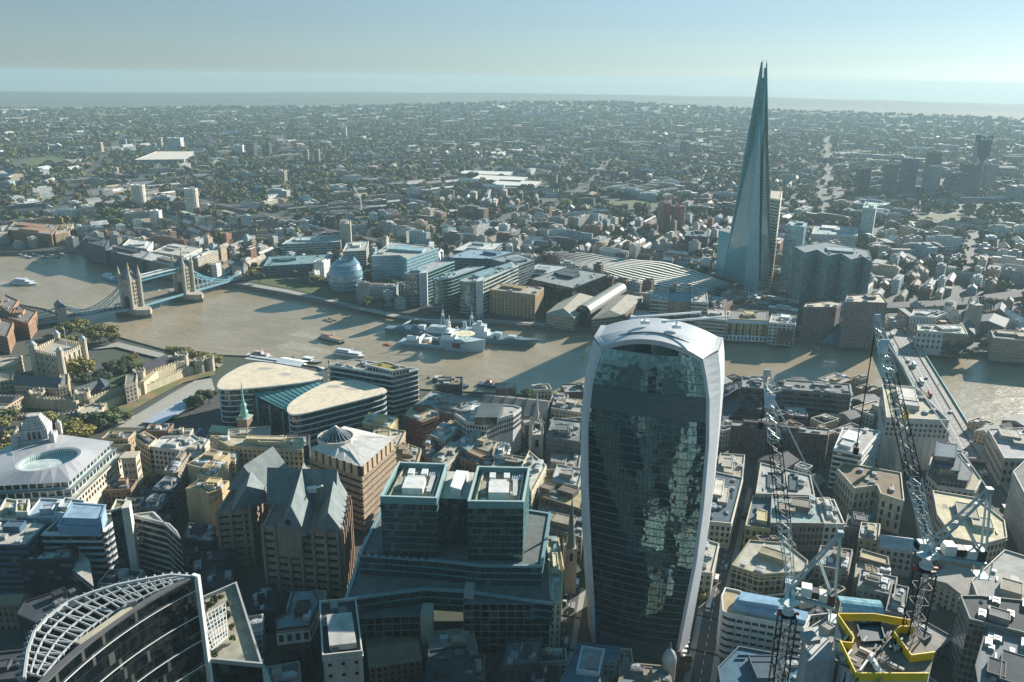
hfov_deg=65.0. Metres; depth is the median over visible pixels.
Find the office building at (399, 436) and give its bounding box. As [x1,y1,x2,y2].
[373,426,405,449]
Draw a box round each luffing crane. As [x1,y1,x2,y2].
[758,369,843,681]
[853,314,993,636]
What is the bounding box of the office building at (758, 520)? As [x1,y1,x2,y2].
[743,496,770,547]
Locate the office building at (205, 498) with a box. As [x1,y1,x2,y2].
[185,477,229,535]
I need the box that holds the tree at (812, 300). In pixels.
[809,297,822,302]
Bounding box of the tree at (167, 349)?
[164,346,178,354]
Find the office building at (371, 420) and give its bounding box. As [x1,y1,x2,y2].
[362,412,398,431]
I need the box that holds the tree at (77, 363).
[65,356,94,373]
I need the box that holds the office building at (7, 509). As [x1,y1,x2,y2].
[0,498,18,520]
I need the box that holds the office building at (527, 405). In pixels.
[481,394,549,432]
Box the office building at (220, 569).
[202,547,237,595]
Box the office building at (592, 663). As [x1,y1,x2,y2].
[560,643,620,681]
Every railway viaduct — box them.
[182,197,545,259]
[719,288,1023,311]
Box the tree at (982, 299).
[978,296,990,304]
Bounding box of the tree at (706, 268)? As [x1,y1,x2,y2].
[701,265,709,273]
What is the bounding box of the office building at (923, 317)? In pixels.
[909,309,945,332]
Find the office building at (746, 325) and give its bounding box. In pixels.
[725,310,767,341]
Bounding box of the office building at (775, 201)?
[763,190,782,294]
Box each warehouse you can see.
[70,177,106,183]
[84,197,101,204]
[85,187,109,194]
[135,151,193,164]
[138,174,154,176]
[142,218,150,224]
[174,189,199,194]
[181,211,196,217]
[182,230,189,238]
[184,215,194,222]
[218,222,227,228]
[220,210,236,217]
[253,185,265,191]
[267,193,281,198]
[370,219,378,227]
[579,245,584,252]
[602,230,609,238]
[608,277,613,287]
[630,235,636,242]
[687,188,708,193]
[700,223,706,229]
[733,296,743,305]
[739,306,768,313]
[764,298,773,304]
[796,324,800,330]
[872,259,886,264]
[878,238,894,247]
[890,248,915,255]
[896,288,908,301]
[897,308,911,324]
[904,252,919,261]
[905,270,916,285]
[906,198,918,204]
[915,265,923,273]
[920,268,928,281]
[929,304,940,310]
[939,199,957,205]
[940,221,961,226]
[944,286,952,295]
[945,271,956,286]
[947,265,956,269]
[983,296,992,309]
[984,331,989,343]
[998,240,1010,249]
[1012,271,1023,284]
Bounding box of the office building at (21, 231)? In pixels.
[7,221,58,246]
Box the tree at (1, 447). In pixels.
[0,442,10,449]
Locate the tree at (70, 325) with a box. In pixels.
[60,320,84,334]
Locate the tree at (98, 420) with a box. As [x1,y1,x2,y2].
[90,410,109,431]
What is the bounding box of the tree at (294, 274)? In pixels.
[290,271,297,278]
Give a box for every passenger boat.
[9,277,36,284]
[246,348,272,357]
[301,355,321,363]
[318,332,344,342]
[333,347,364,357]
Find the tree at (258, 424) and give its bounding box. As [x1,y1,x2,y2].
[253,422,263,426]
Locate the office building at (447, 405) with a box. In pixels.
[414,391,481,424]
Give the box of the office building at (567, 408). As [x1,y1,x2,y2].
[551,398,582,418]
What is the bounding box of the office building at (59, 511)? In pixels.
[53,497,85,519]
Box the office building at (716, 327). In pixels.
[697,308,726,341]
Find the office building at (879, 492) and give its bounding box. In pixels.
[832,462,903,533]
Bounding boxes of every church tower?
[529,392,543,459]
[563,497,577,594]
[897,401,903,413]
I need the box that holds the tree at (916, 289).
[911,284,919,294]
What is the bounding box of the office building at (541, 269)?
[534,264,566,276]
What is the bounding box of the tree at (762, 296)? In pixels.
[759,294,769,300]
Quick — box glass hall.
[327,254,362,293]
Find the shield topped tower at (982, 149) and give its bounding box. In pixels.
[971,134,993,187]
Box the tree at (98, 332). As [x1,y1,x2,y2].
[83,325,108,343]
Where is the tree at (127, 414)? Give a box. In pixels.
[120,410,132,421]
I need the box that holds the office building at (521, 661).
[500,638,542,681]
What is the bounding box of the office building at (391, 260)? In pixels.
[371,242,438,282]
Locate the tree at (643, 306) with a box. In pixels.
[637,303,647,310]
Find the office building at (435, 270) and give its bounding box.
[404,261,454,306]
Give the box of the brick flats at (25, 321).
[8,305,39,339]
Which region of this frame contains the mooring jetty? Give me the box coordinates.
[403,315,484,324]
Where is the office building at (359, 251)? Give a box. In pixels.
[343,241,368,266]
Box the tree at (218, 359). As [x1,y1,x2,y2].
[214,354,224,364]
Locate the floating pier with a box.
[245,352,328,369]
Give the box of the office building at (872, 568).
[851,562,890,597]
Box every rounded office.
[217,362,322,424]
[287,380,386,447]
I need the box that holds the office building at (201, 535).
[183,522,217,550]
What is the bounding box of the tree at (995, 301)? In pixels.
[987,298,999,309]
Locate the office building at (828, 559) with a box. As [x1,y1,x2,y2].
[812,545,852,587]
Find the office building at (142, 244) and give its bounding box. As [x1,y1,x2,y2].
[122,239,153,251]
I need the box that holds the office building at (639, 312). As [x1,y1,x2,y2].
[628,310,659,319]
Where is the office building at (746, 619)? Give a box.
[716,587,809,658]
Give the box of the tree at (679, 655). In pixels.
[672,648,692,665]
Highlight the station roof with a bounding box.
[543,251,728,294]
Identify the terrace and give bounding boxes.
[12,240,24,248]
[82,223,90,229]
[89,220,108,228]
[119,234,136,238]
[127,228,141,235]
[142,221,155,228]
[178,227,186,234]
[182,218,195,228]
[186,227,203,235]
[198,224,214,236]
[201,263,210,273]
[221,263,230,275]
[222,257,238,264]
[224,215,240,223]
[231,223,238,229]
[249,213,265,217]
[251,232,277,237]
[252,217,267,221]
[252,220,275,224]
[257,246,272,256]
[261,222,286,231]
[264,235,285,243]
[273,242,281,251]
[302,213,328,222]
[307,228,324,232]
[329,209,346,213]
[330,211,350,215]
[333,222,339,230]
[359,219,367,228]
[368,228,376,236]
[439,248,443,260]
[446,221,455,226]
[454,240,462,246]
[484,229,499,237]
[487,234,501,242]
[490,221,498,226]
[514,246,519,251]
[518,233,544,239]
[526,246,530,252]
[534,240,559,247]
[571,238,595,248]
[584,242,590,251]
[592,237,609,252]
[610,236,622,245]
[615,252,626,258]
[617,239,626,249]
[618,226,624,235]
[635,237,645,247]
[638,253,651,260]
[640,242,651,248]
[641,247,655,253]
[643,215,655,227]
[646,300,650,310]
[653,236,663,246]
[653,241,659,250]
[656,249,665,253]
[659,255,691,267]
[662,255,673,263]
[666,248,689,255]
[673,253,700,259]
[678,225,689,232]
[711,294,735,305]
[712,217,724,222]
[712,260,715,270]
[731,304,740,309]
[738,292,749,297]
[742,303,765,310]
[755,298,768,310]
[779,298,792,307]
[805,233,808,242]
[867,282,873,293]
[873,275,877,287]
[873,287,884,296]
[879,279,888,291]
[888,233,898,245]
[894,313,906,327]
[897,251,906,259]
[909,278,920,293]
[909,300,928,312]
[922,275,936,291]
[934,286,944,299]
[945,268,979,281]
[948,309,960,323]
[953,248,964,256]
[964,300,974,316]
[966,282,977,295]
[969,275,987,287]
[981,249,995,256]
[993,301,1005,316]
[1003,296,1013,310]
[1004,308,1023,324]
[1006,316,1023,329]
[1012,308,1023,316]
[1014,305,1023,317]
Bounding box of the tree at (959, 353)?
[949,349,968,360]
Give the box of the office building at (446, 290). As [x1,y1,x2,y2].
[433,266,484,312]
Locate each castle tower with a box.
[28,387,45,407]
[73,387,90,406]
[76,402,104,415]
[132,367,145,381]
[174,351,188,366]
[193,357,204,372]
[203,354,214,370]
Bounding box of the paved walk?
[110,378,214,427]
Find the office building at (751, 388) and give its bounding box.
[740,376,766,404]
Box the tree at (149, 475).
[142,470,157,482]
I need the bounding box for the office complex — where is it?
[345,461,556,657]
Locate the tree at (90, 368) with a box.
[79,359,96,371]
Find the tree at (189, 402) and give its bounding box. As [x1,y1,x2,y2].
[182,393,203,408]
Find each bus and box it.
[919,377,923,384]
[927,389,932,397]
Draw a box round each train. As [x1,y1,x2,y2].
[288,219,318,227]
[740,290,798,302]
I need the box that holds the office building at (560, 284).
[530,267,608,301]
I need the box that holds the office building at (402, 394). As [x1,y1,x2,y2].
[327,359,420,418]
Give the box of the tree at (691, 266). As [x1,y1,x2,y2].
[686,262,696,269]
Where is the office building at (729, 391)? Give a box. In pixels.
[721,381,739,414]
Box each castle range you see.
[0,355,24,377]
[0,369,15,393]
[14,375,64,398]
[58,373,71,398]
[73,381,97,399]
[93,378,110,393]
[125,373,138,403]
[142,354,168,375]
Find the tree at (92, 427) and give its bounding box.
[76,423,96,437]
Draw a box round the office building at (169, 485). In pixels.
[152,476,184,520]
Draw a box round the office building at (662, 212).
[657,201,671,232]
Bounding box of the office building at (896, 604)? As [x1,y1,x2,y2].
[884,583,908,625]
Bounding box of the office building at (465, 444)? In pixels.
[455,430,486,455]
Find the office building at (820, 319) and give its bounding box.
[800,301,841,337]
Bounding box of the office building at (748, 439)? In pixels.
[728,419,829,466]
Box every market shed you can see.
[459,170,512,175]
[472,174,527,182]
[494,179,540,188]
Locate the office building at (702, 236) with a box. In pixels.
[684,229,708,251]
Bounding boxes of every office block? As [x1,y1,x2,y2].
[0,180,15,187]
[8,202,45,213]
[10,218,34,223]
[22,198,38,202]
[35,216,55,223]
[42,209,52,216]
[52,208,76,219]
[80,204,94,214]
[90,177,103,186]
[90,231,103,237]
[99,188,112,195]
[115,228,125,234]
[120,209,132,213]
[123,210,149,222]
[154,243,162,250]
[157,218,166,229]
[163,229,176,238]
[173,201,185,211]
[185,253,199,259]
[186,236,205,249]
[190,237,199,246]
[193,250,218,272]
[199,202,214,209]
[203,235,212,248]
[204,177,213,184]
[205,221,215,228]
[207,243,216,249]
[214,245,227,261]
[223,229,268,241]
[229,245,239,251]
[241,169,249,177]
[241,201,260,209]
[241,214,251,224]
[243,234,250,247]
[245,245,256,258]
[267,235,277,243]
[269,198,287,202]
[278,219,286,222]
[285,251,295,254]
[288,223,296,231]
[293,232,301,236]
[309,269,319,282]
[319,232,328,235]
[329,191,339,198]
[335,191,352,200]
[343,174,361,181]
[347,213,354,220]
[353,187,366,193]
[356,283,398,299]
[357,223,366,235]
[357,281,369,303]
[369,198,386,205]
[369,212,377,225]
[379,220,390,236]
[381,236,388,247]
[383,289,393,305]
[384,194,403,201]
[390,212,401,218]
[391,214,399,219]
[392,219,401,225]
[395,295,405,309]
[396,225,414,238]
[397,228,408,242]
[398,281,404,295]
[406,187,420,197]
[406,202,419,210]
[408,222,429,229]
[416,219,427,223]
[422,207,433,215]
[435,212,443,217]
[440,175,459,181]
[440,189,453,198]
[442,227,455,237]
[446,195,451,202]
[458,205,488,219]
[458,218,467,226]
[464,227,475,233]
[467,209,475,221]
[470,190,477,201]
[474,220,481,225]
[480,218,488,222]
[483,198,491,206]
[491,198,497,205]
[498,222,509,231]
[501,188,506,198]
[506,243,512,250]
[511,212,519,218]
[523,239,533,245]
[526,168,535,174]
[534,212,548,217]
[544,206,555,215]
[544,239,555,247]
[546,251,556,264]
[547,216,567,226]
[549,228,592,241]
[552,209,562,215]
[568,216,574,226]
[574,211,599,223]
[574,214,589,226]
[580,204,589,208]
[582,265,588,270]
[593,261,603,272]
[595,241,605,254]
[599,247,628,258]
[602,184,627,194]
[603,181,627,185]
[607,224,614,232]
[619,172,627,180]
[626,183,641,186]
[629,244,638,259]
[635,217,643,226]
[644,290,652,302]
[645,219,656,230]
[647,179,660,183]
[647,229,656,242]
[659,237,667,251]
[660,187,677,194]
[665,242,674,254]
[669,219,676,232]
[670,282,679,291]
[677,242,687,251]
[684,212,692,225]
[688,239,700,255]
[692,221,699,229]
[700,257,712,275]
[701,247,712,252]
[707,191,736,200]
[707,217,713,227]
[711,228,718,243]
[774,253,781,263]
[776,238,783,253]
[833,199,852,207]
[858,199,890,208]
[860,233,876,242]
[877,208,889,212]
[877,245,890,258]
[878,252,885,259]
[885,228,896,237]
[886,220,898,228]
[886,317,895,328]
[899,225,917,236]
[916,230,928,241]
[929,231,942,235]
[935,226,953,234]
[935,262,946,278]
[936,275,946,290]
[936,320,948,324]
[943,299,957,318]
[949,256,957,265]
[972,274,982,285]
[974,265,982,273]
[976,255,988,267]
[985,234,997,241]
[986,265,1001,277]
[991,255,1023,264]
[997,249,1008,256]
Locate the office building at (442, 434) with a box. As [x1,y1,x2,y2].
[430,422,458,453]
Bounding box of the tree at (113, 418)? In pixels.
[102,410,121,427]
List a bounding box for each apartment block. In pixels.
[9,195,24,200]
[27,236,39,247]
[30,185,52,193]
[51,206,80,213]
[66,235,79,249]
[68,200,80,206]
[75,224,84,239]
[76,208,93,218]
[90,224,103,230]
[99,230,110,236]
[108,178,122,184]
[108,194,126,200]
[108,231,118,235]
[110,235,122,245]
[113,174,132,179]
[115,223,125,229]
[126,178,151,181]
[132,218,142,227]
[137,236,150,240]
[138,227,156,236]
[152,235,186,245]
[155,194,175,204]
[167,226,177,234]
[195,215,204,224]
[197,180,206,190]
[207,216,216,227]
[211,262,221,277]
[214,228,223,234]
[217,220,230,227]
[221,232,231,244]
[233,252,242,261]
[240,224,249,228]
[240,256,250,262]
[246,239,256,247]
[256,243,265,252]
[261,198,277,208]
[267,188,290,195]
[268,216,275,221]
[275,227,283,235]
[287,227,295,233]
[293,184,302,189]
[299,219,309,231]
[304,229,312,235]
[305,181,314,186]
[313,258,329,277]
[314,212,321,225]
[320,206,353,213]
[325,215,333,228]
[328,200,349,207]
[329,169,346,175]
[329,184,346,190]
[335,213,345,219]
[349,200,368,204]
[351,224,355,233]
[352,235,361,241]
[362,206,386,216]
[370,245,378,253]
[371,194,392,199]
[378,209,389,219]
[379,177,390,183]
[385,209,398,213]
[388,220,397,233]
[406,215,446,222]
[409,229,429,244]
[430,225,435,233]
[434,210,446,216]
[444,230,463,244]
[448,245,455,252]
[460,182,483,187]
[463,233,476,243]
[472,223,488,234]
[476,234,486,241]
[485,189,490,198]
[494,232,515,242]
[504,228,520,233]
[509,237,520,251]
[517,190,522,200]
[517,218,527,229]
[519,233,527,240]
[521,214,531,220]
[522,226,529,234]
[528,227,537,235]
[529,208,542,214]
[533,221,563,230]
[535,172,552,175]
[538,228,548,236]
[545,236,577,248]
[560,260,574,267]
[574,172,586,176]
[580,197,595,207]
[584,224,601,237]
[592,235,606,241]
[596,221,603,229]
[599,214,607,220]
[601,218,610,226]
[610,216,618,223]
[614,276,628,294]
[619,186,645,191]
[619,188,642,197]
[624,240,631,247]
[628,278,641,290]
[629,214,636,222]
[635,186,651,189]
[639,192,663,200]
[642,277,653,291]
[644,184,663,189]
[645,190,659,194]
[650,182,684,188]
[651,224,659,232]
[659,177,673,181]
[663,179,681,184]
[663,193,673,200]
[667,231,674,239]
[671,235,678,242]
[676,190,697,199]
[676,283,690,292]
[681,181,696,188]
[681,200,693,207]
[689,205,716,210]
[693,198,717,203]
[697,203,718,206]
[700,193,712,198]
[708,299,715,308]
[714,298,733,310]
[716,202,734,210]
[721,288,739,297]
[724,216,732,225]
[747,294,760,302]
[773,279,789,293]
[780,207,788,212]
[794,206,812,214]
[806,212,849,225]
[852,203,863,208]
[852,210,887,218]
[868,245,891,258]
[869,273,874,285]
[871,263,899,279]
[877,203,889,208]
[888,212,902,219]
[890,253,899,264]
[891,208,912,214]
[891,274,903,293]
[898,236,912,247]
[899,242,915,248]
[912,235,922,241]
[915,242,937,259]
[916,219,940,226]
[923,285,932,299]
[925,235,962,250]
[928,242,944,254]
[935,254,943,262]
[973,255,991,269]
[983,277,992,293]
[988,224,1011,235]
[994,263,1023,274]
[998,222,1018,229]
[1004,267,1014,282]
[1008,249,1021,258]
[1013,224,1023,234]
[1014,242,1023,248]
[1020,290,1023,307]
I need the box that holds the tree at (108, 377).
[97,373,112,380]
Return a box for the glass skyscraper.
[715,60,771,294]
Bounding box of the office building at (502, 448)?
[493,442,510,460]
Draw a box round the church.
[208,384,252,438]
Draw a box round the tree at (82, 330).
[74,325,96,339]
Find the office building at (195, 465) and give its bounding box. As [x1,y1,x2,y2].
[187,448,232,483]
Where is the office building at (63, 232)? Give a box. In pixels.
[55,223,73,245]
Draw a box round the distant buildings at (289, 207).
[0,101,1023,244]
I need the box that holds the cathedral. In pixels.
[962,295,1009,343]
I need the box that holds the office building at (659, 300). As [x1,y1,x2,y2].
[650,286,668,318]
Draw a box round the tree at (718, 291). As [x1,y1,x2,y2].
[714,287,722,295]
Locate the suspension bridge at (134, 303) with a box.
[37,250,250,324]
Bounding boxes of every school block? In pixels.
[17,207,42,214]
[120,208,142,210]
[125,231,135,235]
[157,175,189,181]
[229,235,255,247]
[229,250,239,258]
[245,253,267,269]
[269,251,278,255]
[299,201,316,205]
[489,220,516,226]
[507,243,539,252]
[622,290,644,301]
[641,251,680,260]
[690,257,700,263]
[696,184,711,187]
[705,250,714,257]
[767,304,798,318]
[859,195,877,196]
[874,199,900,203]
[876,275,891,286]
[878,230,885,235]
[906,326,915,338]
[924,253,931,260]
[941,252,951,260]
[957,220,987,228]
[978,242,990,250]
[991,279,996,291]
[1003,203,1023,207]
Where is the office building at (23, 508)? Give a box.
[15,499,30,518]
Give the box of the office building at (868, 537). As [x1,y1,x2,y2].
[855,522,880,561]
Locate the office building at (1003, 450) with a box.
[983,427,1023,486]
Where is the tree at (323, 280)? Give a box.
[320,279,327,284]
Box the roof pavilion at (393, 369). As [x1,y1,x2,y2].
[367,361,408,376]
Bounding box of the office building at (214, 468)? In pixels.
[196,458,229,485]
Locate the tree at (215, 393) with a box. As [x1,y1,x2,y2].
[202,390,217,402]
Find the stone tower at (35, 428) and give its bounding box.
[10,412,62,448]
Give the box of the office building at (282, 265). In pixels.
[263,254,333,275]
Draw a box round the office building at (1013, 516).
[1003,461,1023,554]
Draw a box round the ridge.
[0,91,1023,113]
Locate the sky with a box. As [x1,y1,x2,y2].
[0,0,1023,103]
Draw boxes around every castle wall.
[14,409,77,418]
[22,395,79,411]
[87,360,185,404]
[101,366,192,409]
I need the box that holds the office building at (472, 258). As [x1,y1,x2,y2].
[446,249,514,270]
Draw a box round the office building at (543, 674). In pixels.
[528,665,553,681]
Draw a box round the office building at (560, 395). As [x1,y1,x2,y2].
[549,392,568,419]
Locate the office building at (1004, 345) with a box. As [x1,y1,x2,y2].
[987,329,1023,363]
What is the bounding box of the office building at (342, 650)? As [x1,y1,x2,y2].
[319,597,363,681]
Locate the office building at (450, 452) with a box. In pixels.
[432,441,461,471]
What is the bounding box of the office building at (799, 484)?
[755,463,814,498]
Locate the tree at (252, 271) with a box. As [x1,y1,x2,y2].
[246,269,259,274]
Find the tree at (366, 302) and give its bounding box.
[363,299,371,306]
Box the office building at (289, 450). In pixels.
[210,435,304,467]
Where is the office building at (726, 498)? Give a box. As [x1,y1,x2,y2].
[707,472,742,548]
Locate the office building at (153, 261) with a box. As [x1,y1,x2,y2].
[143,251,188,279]
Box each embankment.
[0,250,987,356]
[0,300,524,395]
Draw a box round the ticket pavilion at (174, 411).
[143,394,202,424]
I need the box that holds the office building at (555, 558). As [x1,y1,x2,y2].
[547,537,563,647]
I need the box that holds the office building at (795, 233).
[779,221,806,279]
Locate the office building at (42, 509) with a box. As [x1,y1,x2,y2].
[25,498,62,526]
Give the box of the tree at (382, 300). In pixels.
[377,298,386,303]
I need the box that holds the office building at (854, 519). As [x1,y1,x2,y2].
[842,510,875,547]
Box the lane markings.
[700,460,747,679]
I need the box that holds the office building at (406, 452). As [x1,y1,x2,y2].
[395,442,421,464]
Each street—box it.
[142,428,209,498]
[559,587,580,659]
[690,460,753,681]
[912,470,955,614]
[955,229,983,298]
[977,462,1007,503]
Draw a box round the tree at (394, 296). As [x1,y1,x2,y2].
[388,294,396,302]
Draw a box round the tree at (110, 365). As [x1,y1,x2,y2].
[101,359,117,370]
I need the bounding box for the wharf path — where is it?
[95,342,222,366]
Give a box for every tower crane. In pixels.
[663,190,677,233]
[675,184,681,226]
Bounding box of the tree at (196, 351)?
[186,349,201,358]
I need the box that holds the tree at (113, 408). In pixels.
[109,406,124,424]
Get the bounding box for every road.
[61,159,101,207]
[430,160,610,240]
[816,163,829,225]
[817,186,993,209]
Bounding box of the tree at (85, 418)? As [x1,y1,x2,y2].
[76,411,102,423]
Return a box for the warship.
[385,304,539,346]
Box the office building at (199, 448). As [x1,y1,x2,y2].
[185,437,209,460]
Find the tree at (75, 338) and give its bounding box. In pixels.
[63,335,79,340]
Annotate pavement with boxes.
[140,428,208,496]
[562,588,585,662]
[683,472,751,681]
[908,471,945,612]
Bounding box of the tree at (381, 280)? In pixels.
[377,278,388,282]
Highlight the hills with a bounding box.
[0,99,1023,195]
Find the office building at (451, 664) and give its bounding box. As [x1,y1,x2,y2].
[425,645,478,681]
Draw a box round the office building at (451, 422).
[447,420,454,425]
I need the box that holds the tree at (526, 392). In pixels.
[520,388,530,397]
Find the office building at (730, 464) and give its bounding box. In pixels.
[716,453,744,476]
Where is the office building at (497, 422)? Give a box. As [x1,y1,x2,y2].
[454,403,520,454]
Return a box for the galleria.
[546,283,642,331]
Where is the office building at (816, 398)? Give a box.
[779,380,852,424]
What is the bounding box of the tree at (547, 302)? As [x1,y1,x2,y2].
[543,299,555,305]
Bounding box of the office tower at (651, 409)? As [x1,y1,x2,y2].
[580,311,729,661]
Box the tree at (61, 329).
[54,325,73,335]
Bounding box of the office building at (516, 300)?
[490,283,543,318]
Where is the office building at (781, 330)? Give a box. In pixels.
[767,314,795,345]
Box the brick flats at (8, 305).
[0,294,18,320]
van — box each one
[563,636,568,646]
[570,602,575,610]
[714,574,718,582]
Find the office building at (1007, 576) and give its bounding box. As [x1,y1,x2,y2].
[968,549,1023,599]
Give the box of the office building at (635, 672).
[618,662,671,681]
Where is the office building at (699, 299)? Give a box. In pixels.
[689,288,707,326]
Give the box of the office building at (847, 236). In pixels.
[810,225,858,246]
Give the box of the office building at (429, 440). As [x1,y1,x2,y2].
[422,434,435,448]
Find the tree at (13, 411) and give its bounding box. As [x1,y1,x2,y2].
[0,405,20,424]
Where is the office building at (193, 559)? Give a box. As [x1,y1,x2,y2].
[182,546,204,583]
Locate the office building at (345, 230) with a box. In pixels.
[339,219,351,248]
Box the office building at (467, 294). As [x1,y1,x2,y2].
[459,266,513,315]
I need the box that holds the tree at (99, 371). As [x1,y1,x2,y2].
[93,368,106,376]
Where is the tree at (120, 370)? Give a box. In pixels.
[113,366,127,373]
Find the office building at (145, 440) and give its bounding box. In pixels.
[135,431,156,472]
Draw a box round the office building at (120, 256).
[106,244,149,272]
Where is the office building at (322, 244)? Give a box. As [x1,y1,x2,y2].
[282,235,341,256]
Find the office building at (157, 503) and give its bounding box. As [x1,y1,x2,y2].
[139,490,174,521]
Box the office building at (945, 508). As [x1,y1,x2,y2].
[926,490,1006,569]
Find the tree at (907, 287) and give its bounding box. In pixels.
[902,284,915,290]
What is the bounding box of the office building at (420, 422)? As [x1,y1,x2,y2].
[402,404,438,447]
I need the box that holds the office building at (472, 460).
[457,449,493,471]
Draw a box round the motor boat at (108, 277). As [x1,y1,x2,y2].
[100,273,117,282]
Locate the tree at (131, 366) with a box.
[126,362,141,370]
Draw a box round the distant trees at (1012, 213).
[0,99,1023,291]
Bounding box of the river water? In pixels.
[0,254,1023,424]
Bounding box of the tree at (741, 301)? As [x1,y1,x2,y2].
[736,298,750,304]
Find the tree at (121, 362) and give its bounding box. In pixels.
[116,357,129,366]
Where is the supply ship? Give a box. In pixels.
[398,318,484,351]
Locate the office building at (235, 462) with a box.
[230,451,240,479]
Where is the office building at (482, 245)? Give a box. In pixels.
[453,241,501,254]
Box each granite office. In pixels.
[215,447,288,566]
[260,462,354,598]
[309,425,396,532]
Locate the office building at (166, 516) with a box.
[139,511,174,527]
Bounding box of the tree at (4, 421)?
[0,415,14,425]
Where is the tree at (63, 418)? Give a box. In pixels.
[52,414,72,428]
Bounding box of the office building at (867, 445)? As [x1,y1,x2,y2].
[827,427,880,490]
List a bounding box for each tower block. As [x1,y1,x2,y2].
[93,142,103,151]
[111,166,118,171]
[119,139,126,145]
[130,184,146,204]
[149,209,162,227]
[156,138,162,145]
[167,137,183,149]
[183,186,199,214]
[233,144,243,153]
[245,143,257,156]
[262,143,271,156]
[276,169,287,182]
[303,149,308,161]
[314,149,319,160]
[326,149,330,163]
[343,127,346,135]
[549,174,557,186]
[631,167,640,179]
[680,141,686,153]
[853,168,871,195]
[880,163,899,194]
[897,158,919,191]
[920,151,942,189]
[923,165,942,191]
[944,171,968,199]
[959,163,982,196]
[980,163,997,187]
[1005,184,1023,199]
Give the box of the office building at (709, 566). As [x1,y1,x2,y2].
[698,539,719,597]
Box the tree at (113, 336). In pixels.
[104,332,120,342]
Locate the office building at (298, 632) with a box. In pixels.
[275,588,321,678]
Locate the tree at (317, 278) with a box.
[311,275,321,283]
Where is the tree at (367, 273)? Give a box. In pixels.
[364,271,371,276]
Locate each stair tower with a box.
[110,499,140,569]
[419,269,428,306]
[476,277,483,314]
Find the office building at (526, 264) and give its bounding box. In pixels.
[490,253,534,285]
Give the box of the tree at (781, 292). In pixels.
[776,290,785,295]
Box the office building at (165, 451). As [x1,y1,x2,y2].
[150,434,199,473]
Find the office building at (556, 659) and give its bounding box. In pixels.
[540,647,567,681]
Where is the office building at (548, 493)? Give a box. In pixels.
[535,476,581,515]
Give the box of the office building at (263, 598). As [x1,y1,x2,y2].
[247,583,278,632]
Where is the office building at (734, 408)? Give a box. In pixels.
[721,392,764,421]
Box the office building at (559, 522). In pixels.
[538,504,582,560]
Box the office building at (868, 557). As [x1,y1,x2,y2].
[859,549,889,567]
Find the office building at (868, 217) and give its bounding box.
[858,201,877,239]
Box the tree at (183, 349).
[176,347,194,359]
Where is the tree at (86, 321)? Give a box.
[71,317,90,325]
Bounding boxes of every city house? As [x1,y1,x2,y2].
[0,395,24,412]
[0,404,11,416]
[0,426,19,432]
[0,431,9,445]
[0,594,29,628]
[0,649,26,681]
[1,433,19,446]
[97,568,144,594]
[101,431,136,450]
[104,477,139,509]
[110,444,134,452]
[125,497,144,512]
[144,423,173,439]
[169,427,193,435]
[228,426,270,435]
[248,614,265,656]
[267,661,301,681]
[278,433,310,465]
[286,590,326,611]
[365,635,421,681]
[428,628,478,655]
[436,376,462,395]
[495,382,515,396]
[521,416,545,447]
[531,383,551,399]
[549,417,580,423]
[560,382,583,399]
[618,648,632,678]
[718,419,731,448]
[724,376,732,388]
[727,374,740,384]
[755,533,796,549]
[756,449,800,477]
[765,592,828,626]
[766,382,781,409]
[770,409,788,422]
[777,377,808,385]
[780,419,803,426]
[794,462,812,474]
[808,617,835,644]
[810,413,838,429]
[811,475,825,497]
[816,424,834,455]
[817,372,852,385]
[819,580,846,612]
[828,413,841,426]
[832,422,864,451]
[837,410,860,426]
[850,394,879,409]
[851,374,868,396]
[852,400,878,429]
[855,383,877,395]
[876,384,890,397]
[909,617,951,671]
[925,564,974,613]
[945,429,949,442]
[957,449,967,456]
[967,417,992,430]
[973,424,999,445]
[998,422,1014,427]
[1002,414,1023,427]
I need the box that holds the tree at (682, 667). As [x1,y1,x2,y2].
[675,658,691,679]
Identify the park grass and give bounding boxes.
[20,156,65,165]
[252,277,355,300]
[607,199,657,209]
[917,214,969,221]
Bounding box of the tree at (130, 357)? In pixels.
[121,351,138,360]
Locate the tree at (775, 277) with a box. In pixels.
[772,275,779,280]
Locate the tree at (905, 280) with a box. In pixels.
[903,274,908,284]
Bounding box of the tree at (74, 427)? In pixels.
[55,417,91,435]
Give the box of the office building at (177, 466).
[164,450,190,494]
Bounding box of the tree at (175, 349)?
[169,347,191,355]
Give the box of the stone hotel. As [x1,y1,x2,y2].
[0,434,144,509]
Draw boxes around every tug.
[432,375,441,381]
[477,379,494,387]
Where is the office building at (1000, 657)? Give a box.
[972,627,1023,681]
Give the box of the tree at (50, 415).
[42,411,57,428]
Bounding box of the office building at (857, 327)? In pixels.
[839,293,887,348]
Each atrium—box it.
[251,381,323,435]
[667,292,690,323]
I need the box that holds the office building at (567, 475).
[550,464,580,487]
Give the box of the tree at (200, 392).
[191,389,212,405]
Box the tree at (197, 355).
[188,351,206,358]
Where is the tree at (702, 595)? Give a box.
[697,589,708,600]
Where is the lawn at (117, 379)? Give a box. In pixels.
[95,357,148,386]
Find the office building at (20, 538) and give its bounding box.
[0,519,47,593]
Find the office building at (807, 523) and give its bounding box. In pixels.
[770,495,824,551]
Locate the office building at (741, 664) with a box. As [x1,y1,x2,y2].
[716,646,798,681]
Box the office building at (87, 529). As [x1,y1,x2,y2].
[41,502,119,583]
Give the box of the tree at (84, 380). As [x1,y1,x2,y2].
[79,376,98,383]
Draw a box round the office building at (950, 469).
[922,441,980,504]
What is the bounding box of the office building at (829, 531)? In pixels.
[817,497,844,546]

